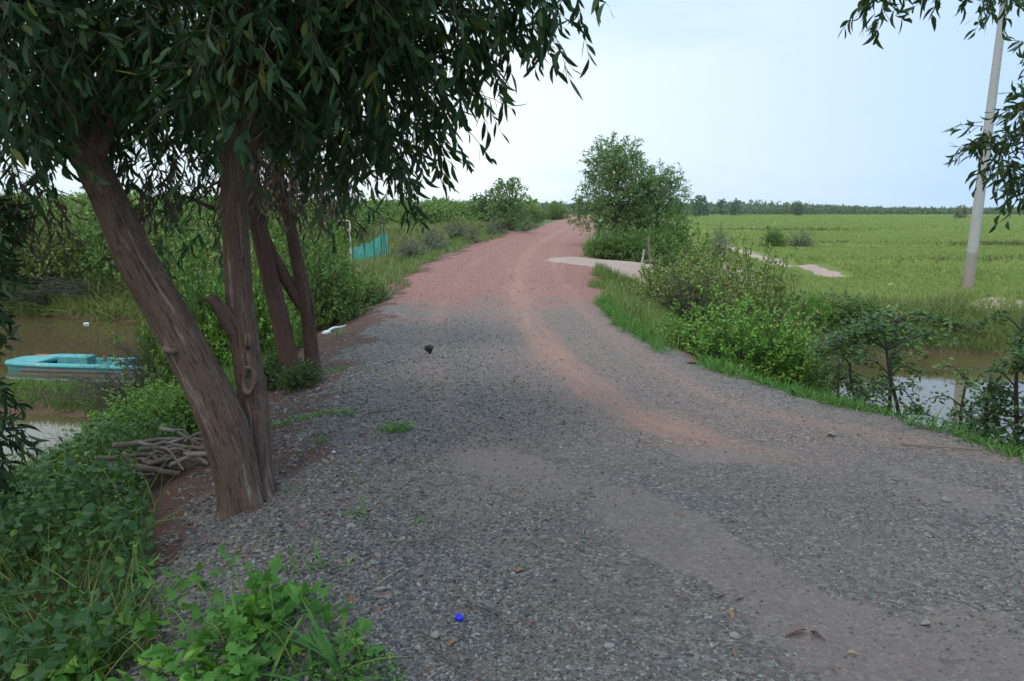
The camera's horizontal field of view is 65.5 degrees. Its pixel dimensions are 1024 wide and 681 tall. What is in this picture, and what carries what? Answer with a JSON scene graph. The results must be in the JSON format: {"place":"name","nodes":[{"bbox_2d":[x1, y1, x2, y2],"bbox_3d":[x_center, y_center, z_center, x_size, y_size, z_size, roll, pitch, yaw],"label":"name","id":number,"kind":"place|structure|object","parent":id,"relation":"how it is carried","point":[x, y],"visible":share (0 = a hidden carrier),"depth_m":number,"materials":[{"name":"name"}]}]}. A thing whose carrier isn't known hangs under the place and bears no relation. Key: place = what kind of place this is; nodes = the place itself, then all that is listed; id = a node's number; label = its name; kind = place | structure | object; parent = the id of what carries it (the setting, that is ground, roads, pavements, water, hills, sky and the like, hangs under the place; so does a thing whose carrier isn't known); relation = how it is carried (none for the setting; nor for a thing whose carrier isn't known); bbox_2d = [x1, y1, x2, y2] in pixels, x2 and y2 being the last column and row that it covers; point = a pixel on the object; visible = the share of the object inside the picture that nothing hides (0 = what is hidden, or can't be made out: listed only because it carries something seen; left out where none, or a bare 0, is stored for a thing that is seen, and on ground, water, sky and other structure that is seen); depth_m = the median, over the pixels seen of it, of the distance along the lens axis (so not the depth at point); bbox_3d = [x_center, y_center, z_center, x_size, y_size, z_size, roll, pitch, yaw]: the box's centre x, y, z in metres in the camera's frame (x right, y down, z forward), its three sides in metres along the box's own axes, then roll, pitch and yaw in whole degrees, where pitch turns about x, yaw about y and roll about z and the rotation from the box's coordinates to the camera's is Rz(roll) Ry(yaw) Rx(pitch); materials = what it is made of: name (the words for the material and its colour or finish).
{"place":"outdoors","nodes":[
{"label":"outdoors","id":0,"kind":"place"},
{"bbox_2d":[0,316,151,470],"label":"pond water","id":1,"kind":"structure","parent":0,"point":[39,334],"depth_m":20.68,"materials":[{"name":"liquid"}]},
{"bbox_2d":[4,354,142,373],"bbox_3d":[-9.019,0.620,17.882,4.760,0.460,0.980,1,10,7],"label":"boat","id":2,"kind":"object","parent":1,"relation":"on","point":[39,362],"visible":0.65,"depth_m":17.71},
{"bbox_2d":[337,218,521,279],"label":"dry grass","id":3,"kind":"structure","parent":0,"point":[391,230],"depth_m":35.63,"materials":[{"name":"green plant"}]},
{"bbox_2d":[376,238,602,310],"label":"laterite gravel","id":4,"kind":"structure","parent":0,"point":[495,276],"depth_m":17.72,"materials":[{"name":"brown gravel"}]},
{"bbox_2d":[0,214,1023,680],"bbox_3d":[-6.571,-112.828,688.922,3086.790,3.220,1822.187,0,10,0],"label":"ground","id":5,"kind":"structure","parent":0,"point":[648,516],"depth_m":4.47,"materials":[{"name":"grey gravel"}]},
{"bbox_2d":[0,193,48,522],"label":"acacia tree","id":6,"kind":"object","parent":5,"relation":"on","point":[6,249],"visible":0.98,"depth_m":4.83,"materials":[{"name":"green plant"}]},
{"bbox_2d":[0,282,76,313],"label":"dead shrub","id":7,"kind":"object","parent":5,"relation":"on","point":[34,299],"visible":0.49,"depth_m":26.44,"materials":[{"name":"brown plant"}]},
{"bbox_2d":[1,201,85,293],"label":"bush","id":8,"kind":"object","parent":5,"relation":"on","point":[37,264],"visible":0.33,"depth_m":26.85,"materials":[{"name":"green plant"}]},
{"bbox_2d":[10,190,112,283],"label":"bush","id":9,"kind":"object","parent":5,"relation":"on","point":[62,269],"visible":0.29,"depth_m":27.09,"materials":[{"name":"green plant"}]},
{"bbox_2d":[0,372,131,418],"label":"pond grass","id":10,"kind":"structure","parent":5,"relation":"on","point":[27,384],"depth_m":14.49,"materials":[{"name":"green plant"}]},
{"bbox_2d":[19,273,126,300],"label":"dead shrub","id":11,"kind":"object","parent":5,"relation":"on","point":[75,290],"visible":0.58,"depth_m":26.14,"materials":[{"name":"plant"}]},
{"bbox_2d":[24,356,164,412],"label":"dead shrub","id":12,"kind":"object","parent":5,"relation":"on","point":[99,385],"visible":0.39,"depth_m":13.71,"materials":[{"name":"plant"}]},
{"bbox_2d":[0,392,192,680],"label":"slope weeds","id":13,"kind":"object","parent":5,"relation":"on","point":[85,596],"visible":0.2,"depth_m":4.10,"materials":[{"name":"green plant"}]},
{"bbox_2d":[0,392,193,680],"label":"vine cover","id":14,"kind":"object","parent":5,"relation":"on","point":[8,636],"visible":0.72,"depth_m":4.13,"materials":[{"name":"green plant"}]},
{"bbox_2d":[0,385,209,680],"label":"slope grass","id":15,"kind":"structure","parent":5,"relation":"on","point":[25,555],"depth_m":3.83,"materials":[{"name":"green plant"}]},
{"bbox_2d":[49,196,162,284],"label":"bush","id":16,"kind":"object","parent":5,"relation":"on","point":[97,256],"visible":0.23,"depth_m":26.54,"materials":[{"name":"green plant"}]},
{"bbox_2d":[0,253,212,323],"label":"bank grass","id":17,"kind":"structure","parent":5,"relation":"on","point":[63,303],"depth_m":26.27,"materials":[{"name":"green plant"}]},
{"bbox_2d":[55,308,163,409],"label":"dead shrub","id":18,"kind":"object","parent":5,"relation":"on","point":[135,354],"visible":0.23,"depth_m":13.89,"materials":[{"name":"brown plant"}]},
{"bbox_2d":[35,189,192,264],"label":"shrub","id":19,"kind":"object","parent":5,"relation":"on","point":[88,215],"visible":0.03,"depth_m":31.35,"materials":[{"name":"green plant"}]},
{"bbox_2d":[92,610,157,671],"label":"vine","id":20,"kind":"object","parent":5,"relation":"on","point":[146,626],"visible":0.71,"depth_m":3.00,"materials":[{"name":"green plant"}]},
{"bbox_2d":[61,376,189,454],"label":"bush","id":21,"kind":"object","parent":5,"relation":"on","point":[134,402],"visible":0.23,"depth_m":7.50,"materials":[{"name":"green plant"}]},
{"bbox_2d":[77,355,175,409],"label":"dead shrub","id":22,"kind":"object","parent":5,"relation":"on","point":[124,375],"visible":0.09,"depth_m":11.17,"materials":[{"name":"plant"}]},
{"bbox_2d":[0,303,302,506],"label":"slope grass","id":23,"kind":"structure","parent":5,"relation":"on","point":[230,376],"depth_m":7.87,"materials":[{"name":"green plant"}]},
{"bbox_2d":[125,543,180,639],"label":"vine","id":24,"kind":"object","parent":5,"relation":"on","point":[148,582],"visible":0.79,"depth_m":3.32,"materials":[{"name":"green plant"}]},
{"bbox_2d":[103,201,212,288],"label":"bush","id":25,"kind":"object","parent":5,"relation":"on","point":[157,236],"visible":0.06,"depth_m":25.72,"materials":[{"name":"green plant"}]},
{"bbox_2d":[18,578,309,680],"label":"vine cover","id":26,"kind":"object","parent":5,"relation":"on","point":[250,661],"visible":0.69,"depth_m":2.73,"materials":[{"name":"green plant"}]},
{"bbox_2d":[106,193,223,397],"bbox_3d":[-5.814,-0.636,14.043,2.296,3.956,2.190,6,11,31],"label":"bush","id":27,"kind":"object","parent":5,"relation":"on","point":[201,250],"visible":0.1,"depth_m":13.91,"materials":[{"name":"green plant"}]},
{"bbox_2d":[141,222,197,350],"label":"bush","id":28,"kind":"object","parent":5,"relation":"on","point":[173,268],"visible":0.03,"depth_m":19.27,"materials":[{"name":"green plant"}]},
{"bbox_2d":[123,378,235,437],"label":"bush","id":29,"kind":"object","parent":5,"relation":"on","point":[172,409],"visible":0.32,"depth_m":7.17,"materials":[{"name":"green plant"}]},
{"bbox_2d":[139,586,219,649],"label":"vine","id":30,"kind":"object","parent":5,"relation":"on","point":[171,595],"visible":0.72,"depth_m":3.01,"materials":[{"name":"green plant"}]},
{"bbox_2d":[151,561,223,612],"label":"vine","id":31,"kind":"object","parent":5,"relation":"on","point":[203,586],"visible":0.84,"depth_m":3.23,"materials":[{"name":"green plant"}]},
{"bbox_2d":[138,226,271,396],"bbox_3d":[-4.014,-0.315,10.914,1.956,2.528,1.734,-1,10,-5],"label":"bush","id":32,"kind":"object","parent":5,"relation":"on","point":[195,296],"visible":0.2,"depth_m":10.65,"materials":[{"name":"green plant"}]},
{"bbox_2d":[190,601,237,655],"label":"vine","id":33,"kind":"object","parent":5,"relation":"on","point":[196,613],"visible":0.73,"depth_m":2.84,"materials":[{"name":"green plant"}]},
{"bbox_2d":[173,199,274,270],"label":"bush","id":34,"kind":"object","parent":5,"relation":"on","point":[207,240],"visible":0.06,"depth_m":25.32,"materials":[{"name":"green plant"}]},
{"bbox_2d":[171,215,287,311],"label":"bush","id":35,"kind":"object","parent":5,"relation":"on","point":[212,254],"visible":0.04,"depth_m":16.04,"materials":[{"name":"green plant"}]},
{"bbox_2d":[208,541,257,621],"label":"vine","id":36,"kind":"object","parent":5,"relation":"on","point":[224,554],"visible":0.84,"depth_m":3.14,"materials":[{"name":"green plant"}]},
{"bbox_2d":[183,574,307,680],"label":"grass tuft","id":37,"kind":"object","parent":5,"relation":"on","point":[291,635],"visible":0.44,"depth_m":2.83,"materials":[{"name":"green plant"}]},
{"bbox_2d":[102,365,391,680],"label":"rubble","id":38,"kind":"object","parent":5,"relation":"on","point":[381,600],"visible":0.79,"depth_m":4.36,"materials":[{"name":"grey gravel"}]},
{"bbox_2d":[230,571,283,615],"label":"vine","id":39,"kind":"object","parent":5,"relation":"on","point":[248,586],"visible":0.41,"depth_m":3.09,"materials":[{"name":"green plant"}]},
{"bbox_2d":[198,266,317,371],"bbox_3d":[-3.404,-0.381,10.679,1.686,1.773,1.720,0,10,0],"label":"bush","id":40,"kind":"object","parent":5,"relation":"on","point":[264,324],"visible":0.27,"depth_m":10.46,"materials":[{"name":"green plant"}]},
{"bbox_2d":[247,553,288,646],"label":"vine","id":41,"kind":"object","parent":5,"relation":"on","point":[266,578],"visible":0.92,"depth_m":3.00,"materials":[{"name":"green plant"}]},
{"bbox_2d":[238,598,305,672],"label":"vine","id":42,"kind":"object","parent":5,"relation":"on","point":[273,650],"visible":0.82,"depth_m":2.78,"materials":[{"name":"green plant"}]},
{"bbox_2d":[90,0,465,388],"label":"acacia tree","id":43,"kind":"object","parent":5,"relation":"on","point":[274,271],"visible":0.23,"depth_m":7.86,"materials":[{"name":"green plant"}]},
{"bbox_2d":[211,211,360,302],"bbox_3d":[-5.062,-1.911,18.258,3.404,2.683,3.080,-5,11,-28],"label":"bush","id":44,"kind":"object","parent":5,"relation":"on","point":[272,232],"visible":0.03,"depth_m":18.31,"materials":[{"name":"green plant"}]},
{"bbox_2d":[263,342,316,389],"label":"bush","id":45,"kind":"object","parent":5,"relation":"on","point":[270,366],"visible":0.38,"depth_m":7.92,"materials":[{"name":"green plant"}]},
{"bbox_2d":[268,356,326,394],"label":"bush","id":46,"kind":"object","parent":5,"relation":"on","point":[298,382],"visible":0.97,"depth_m":7.51,"materials":[{"name":"green plant"}]},
{"bbox_2d":[0,0,614,519],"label":"acacia tree","id":47,"kind":"object","parent":5,"relation":"on","point":[264,78],"visible":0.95,"depth_m":4.40,"materials":[{"name":"green plant"}]},
{"bbox_2d":[256,217,363,328],"bbox_3d":[-3.421,-1.154,13.499,1.752,2.184,1.837,-3,10,-15],"label":"bush","id":48,"kind":"object","parent":5,"relation":"on","point":[285,252],"visible":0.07,"depth_m":13.29,"materials":[{"name":"green plant"}]},
{"bbox_2d":[287,578,334,644],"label":"vine","id":49,"kind":"object","parent":5,"relation":"on","point":[297,590],"visible":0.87,"depth_m":2.93,"materials":[{"name":"green plant"}]},
{"bbox_2d":[274,198,358,277],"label":"bush","id":50,"kind":"object","parent":5,"relation":"on","point":[343,243],"visible":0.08,"depth_m":22.02,"materials":[{"name":"green plant"}]},
{"bbox_2d":[299,592,353,632],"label":"vine","id":51,"kind":"object","parent":5,"relation":"on","point":[328,607],"visible":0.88,"depth_m":2.96,"materials":[{"name":"green plant"}]},
{"bbox_2d":[283,224,378,330],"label":"bush","id":52,"kind":"object","parent":5,"relation":"on","point":[324,305],"visible":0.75,"depth_m":12.27,"materials":[{"name":"green plant"}]},
{"bbox_2d":[259,593,405,680],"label":"grass tuft","id":53,"kind":"object","parent":5,"relation":"on","point":[322,647],"visible":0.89,"depth_m":2.77,"materials":[{"name":"green plant"}]},
{"bbox_2d":[240,365,426,680],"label":"creeping weed","id":54,"kind":"object","parent":5,"relation":"on","point":[355,651],"visible":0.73,"depth_m":2.80,"materials":[{"name":"green plant"}]},
{"bbox_2d":[292,190,377,243],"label":"shrub","id":55,"kind":"object","parent":5,"relation":"on","point":[364,224],"visible":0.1,"depth_m":36.35,"materials":[{"name":"green plant"}]},
{"bbox_2d":[318,613,385,664],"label":"vine","id":56,"kind":"object","parent":5,"relation":"on","point":[364,625],"visible":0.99,"depth_m":2.79,"materials":[{"name":"green plant"}]},
{"bbox_2d":[352,215,387,261],"bbox_3d":[-4.633,-3.211,27.218,0.727,2.110,2.274,-8,12,-40],"label":"net fence","id":57,"kind":"object","parent":5,"relation":"on","point":[375,246],"visible":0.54,"depth_m":27.68,"materials":[{"name":"teal fabric"}]},
{"bbox_2d":[345,272,397,306],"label":"bush","id":58,"kind":"object","parent":5,"relation":"on","point":[372,294],"visible":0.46,"depth_m":13.94,"materials":[{"name":"green plant"}]},
{"bbox_2d":[222,223,545,383],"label":"verge grass","id":59,"kind":"structure","parent":5,"relation":"on","point":[409,265],"depth_m":23.63,"materials":[{"name":"green plant"}]},
{"bbox_2d":[377,200,446,226],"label":"shrub","id":60,"kind":"object","parent":5,"relation":"on","point":[428,213],"visible":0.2,"depth_m":51.17,"materials":[{"name":"green plant"}]},
{"bbox_2d":[413,201,477,225],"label":"shrub","id":61,"kind":"object","parent":5,"relation":"on","point":[447,216],"visible":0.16,"depth_m":52.60,"materials":[{"name":"green plant"}]},
{"bbox_2d":[63,341,836,675],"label":"leaf litter","id":62,"kind":"object","parent":5,"relation":"on","point":[331,511],"visible":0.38,"depth_m":4.48,"materials":[{"name":"brown plant"}]},
{"bbox_2d":[484,177,533,230],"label":"roadside tree","id":63,"kind":"object","parent":5,"relation":"on","point":[498,205],"visible":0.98,"depth_m":45.03,"materials":[{"name":"green plant"}]},
{"bbox_2d":[544,200,569,219],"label":"shrub","id":64,"kind":"object","parent":5,"relation":"on","point":[556,213],"visible":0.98,"depth_m":108.04,"materials":[{"name":"green plant"}]},
{"bbox_2d":[580,220,629,259],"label":"bush","id":65,"kind":"object","parent":5,"relation":"on","point":[600,245],"visible":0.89,"depth_m":25.85,"materials":[{"name":"green plant"}]},
{"bbox_2d":[564,131,663,241],"bbox_3d":[4.300,-6.288,33.709,4.201,5.113,3.996,0,10,0],"label":"roadside tree","id":66,"kind":"object","parent":5,"relation":"on","point":[618,162],"visible":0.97,"depth_m":33.16,"materials":[{"name":"green plant"}]},
{"bbox_2d":[605,225,657,263],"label":"bush","id":67,"kind":"object","parent":5,"relation":"on","point":[632,248],"visible":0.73,"depth_m":25.62,"materials":[{"name":"green plant"}]},
{"bbox_2d":[438,199,828,213],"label":"scrub","id":68,"kind":"object","parent":5,"relation":"on","point":[542,205],"visible":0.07,"depth_m":314.96,"materials":[{"name":"green plant"}]},
{"bbox_2d":[611,158,696,244],"bbox_3d":[6.228,-5.580,34.385,3.907,4.492,4.096,0,10,0],"label":"roadside tree","id":69,"kind":"object","parent":5,"relation":"on","point":[670,196],"visible":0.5,"depth_m":33.93,"materials":[{"name":"green plant"}]},
{"bbox_2d":[627,265,693,306],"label":"bush","id":70,"kind":"object","parent":5,"relation":"on","point":[651,289],"visible":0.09,"depth_m":15.60,"materials":[{"name":"green plant"}]},
{"bbox_2d":[635,206,699,263],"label":"bush","id":71,"kind":"object","parent":5,"relation":"on","point":[659,247],"visible":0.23,"depth_m":28.07,"materials":[{"name":"green plant"}]},
{"bbox_2d":[639,228,727,284],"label":"bush","id":72,"kind":"object","parent":5,"relation":"on","point":[673,255],"visible":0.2,"depth_m":22.19,"materials":[{"name":"green plant"}]},
{"bbox_2d":[616,237,761,334],"bbox_3d":[3.210,-1.029,14.678,2.843,1.796,2.591,2,10,11],"label":"bush","id":73,"kind":"object","parent":5,"relation":"on","point":[686,274],"visible":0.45,"depth_m":14.38,"materials":[{"name":"green plant"}]},
{"bbox_2d":[642,253,740,326],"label":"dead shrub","id":74,"kind":"object","parent":5,"relation":"on","point":[681,296],"visible":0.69,"depth_m":13.55,"materials":[{"name":"green plant"}]},
{"bbox_2d":[657,222,773,305],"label":"bush","id":75,"kind":"object","parent":5,"relation":"on","point":[694,262],"visible":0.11,"depth_m":19.41,"materials":[{"name":"green plant"}]},
{"bbox_2d":[640,284,822,383],"bbox_3d":[2.599,-0.068,9.783,2.191,1.249,2.063,0,10,0],"label":"bush","id":76,"kind":"object","parent":5,"relation":"on","point":[701,339],"visible":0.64,"depth_m":9.46,"materials":[{"name":"green plant"}]},
{"bbox_2d":[702,224,822,365],"bbox_3d":[4.668,-0.713,15.575,2.710,3.138,2.626,-3,10,-20],"label":"bush","id":77,"kind":"object","parent":5,"relation":"on","point":[763,294],"visible":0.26,"depth_m":15.30,"materials":[{"name":"green plant"}]},
{"bbox_2d":[730,245,825,363],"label":"bush","id":78,"kind":"object","parent":5,"relation":"on","point":[804,307],"visible":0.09,"depth_m":17.87,"materials":[{"name":"green plant"}]},
{"bbox_2d":[738,302,822,391],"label":"bush","id":79,"kind":"object","parent":5,"relation":"on","point":[785,364],"visible":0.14,"depth_m":9.70,"materials":[{"name":"green plant"}]},
{"bbox_2d":[564,201,1023,214],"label":"scrub belt","id":80,"kind":"object","parent":5,"relation":"on","point":[831,209],"visible":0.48,"depth_m":284.35,"materials":[{"name":"green plant"}]},
{"bbox_2d":[769,304,841,397],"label":"bush","id":81,"kind":"object","parent":5,"relation":"on","point":[814,345],"visible":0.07,"depth_m":12.00,"materials":[{"name":"green plant"}]},
{"bbox_2d":[781,332,840,396],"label":"bush","id":82,"kind":"object","parent":5,"relation":"on","point":[812,375],"visible":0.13,"depth_m":9.39,"materials":[{"name":"green plant"}]},
{"bbox_2d":[788,289,838,327],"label":"bush","id":83,"kind":"object","parent":5,"relation":"on","point":[825,310],"visible":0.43,"depth_m":20.85,"materials":[{"name":"green plant"}]},
{"bbox_2d":[795,324,883,400],"bbox_3d":[3.878,0.599,9.657,1.164,1.590,0.762,0,10,0],"label":"sapling","id":84,"kind":"object","parent":5,"relation":"on","point":[856,374],"visible":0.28,"depth_m":9.58,"materials":[{"name":"green plant"}]},
{"bbox_2d":[666,225,1023,340],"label":"rice plants","id":85,"kind":"object","parent":5,"relation":"on","point":[914,284],"visible":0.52,"depth_m":39.76,"materials":[{"name":"green plant"}]},
{"bbox_2d":[674,214,1023,228],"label":"rice plants","id":86,"kind":"object","parent":5,"relation":"on","point":[844,221],"visible":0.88,"depth_m":148.27,"materials":[{"name":"green plant"}]},
{"bbox_2d":[805,329,899,404],"bbox_3d":[3.801,0.684,8.846,1.138,1.640,0.758,0,10,0],"label":"sapling","id":87,"kind":"object","parent":5,"relation":"on","point":[849,371],"visible":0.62,"depth_m":8.77,"materials":[{"name":"green plant"}]},
{"bbox_2d":[821,287,892,329],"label":"bush","id":88,"kind":"object","parent":5,"relation":"on","point":[859,308],"visible":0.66,"depth_m":20.91,"materials":[{"name":"green plant"}]},
{"bbox_2d":[818,310,966,423],"bbox_3d":[3.692,0.641,7.819,1.310,1.895,1.232,0,10,0],"label":"sapling","id":89,"kind":"object","parent":5,"relation":"on","point":[884,329],"visible":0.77,"depth_m":7.74,"materials":[{"name":"green plant"}]},
{"bbox_2d":[770,285,1023,354],"bbox_3d":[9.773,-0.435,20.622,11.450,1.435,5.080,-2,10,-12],"label":"bank grass","id":90,"kind":"structure","parent":5,"relation":"on","point":[981,343],"depth_m":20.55,"materials":[{"name":"green plant"}]},
{"bbox_2d":[838,303,965,428],"bbox_3d":[4.257,0.547,8.922,1.319,1.933,0.836,2,10,11],"label":"sapling","id":91,"kind":"object","parent":5,"relation":"on","point":[916,349],"visible":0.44,"depth_m":8.70,"materials":[{"name":"green plant"}]},
{"bbox_2d":[838,0,1023,232],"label":"acacia tree","id":92,"kind":"object","parent":5,"relation":"on","point":[1011,184],"visible":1,"depth_m":5.86,"materials":[{"name":"green plant"}]},
{"bbox_2d":[921,357,986,436],"bbox_3d":[4.564,0.960,8.246,0.628,1.551,0.995,5,11,28],"label":"sapling","id":93,"kind":"object","parent":5,"relation":"on","point":[968,381],"visible":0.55,"depth_m":8.25,"materials":[{"name":"green plant"}]},
{"bbox_2d":[939,391,1012,443],"bbox_3d":[4.402,1.045,7.814,0.823,1.234,0.592,6,11,32],"label":"sapling","id":94,"kind":"object","parent":5,"relation":"on","point":[968,418],"visible":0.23,"depth_m":7.64,"materials":[{"name":"green plant"}]},
{"bbox_2d":[945,370,1023,455],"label":"sapling","id":95,"kind":"object","parent":5,"relation":"on","point":[993,389],"visible":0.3,"depth_m":6.75,"materials":[{"name":"green plant"}]},
{"bbox_2d":[962,0,1008,287],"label":"utility pole","id":96,"kind":"object","parent":5,"relation":"on","point":[969,274],"visible":0.73,"depth_m":26.88,"materials":[{"name":"concrete"}]},
{"bbox_2d":[963,309,1023,452],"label":"sapling","id":97,"kind":"object","parent":5,"relation":"on","point":[1019,345],"visible":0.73,"depth_m":6.50,"materials":[{"name":"green plant"}]},
{"bbox_2d":[976,346,1023,448],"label":"sapling","id":98,"kind":"object","parent":5,"relation":"on","point":[1014,368],"visible":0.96,"depth_m":6.22,"materials":[{"name":"green plant"}]},
{"bbox_2d":[0,0,1023,207],"label":"sky","id":99,"kind":"structure","parent":0,"point":[765,100],"materials":[{"name":"white"}]},
{"bbox_2d":[585,261,737,364],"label":"verge grass","id":100,"kind":"structure","parent":0,"point":[609,281],"depth_m":13.61,"materials":[{"name":"green plant"}]},
{"bbox_2d":[587,292,1023,463],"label":"verge grass","id":101,"kind":"structure","parent":0,"point":[619,317],"depth_m":7.07,"materials":[{"name":"green plant"}]},
{"bbox_2d":[711,227,1023,262],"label":"bund grass","id":102,"kind":"structure","parent":0,"point":[1001,242],"depth_m":56.63,"materials":[{"name":"green plant"}]},
{"bbox_2d":[815,350,1023,451],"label":"pond water","id":103,"kind":"structure","parent":0,"point":[941,380],"depth_m":16.94,"materials":[{"name":"liquid"}]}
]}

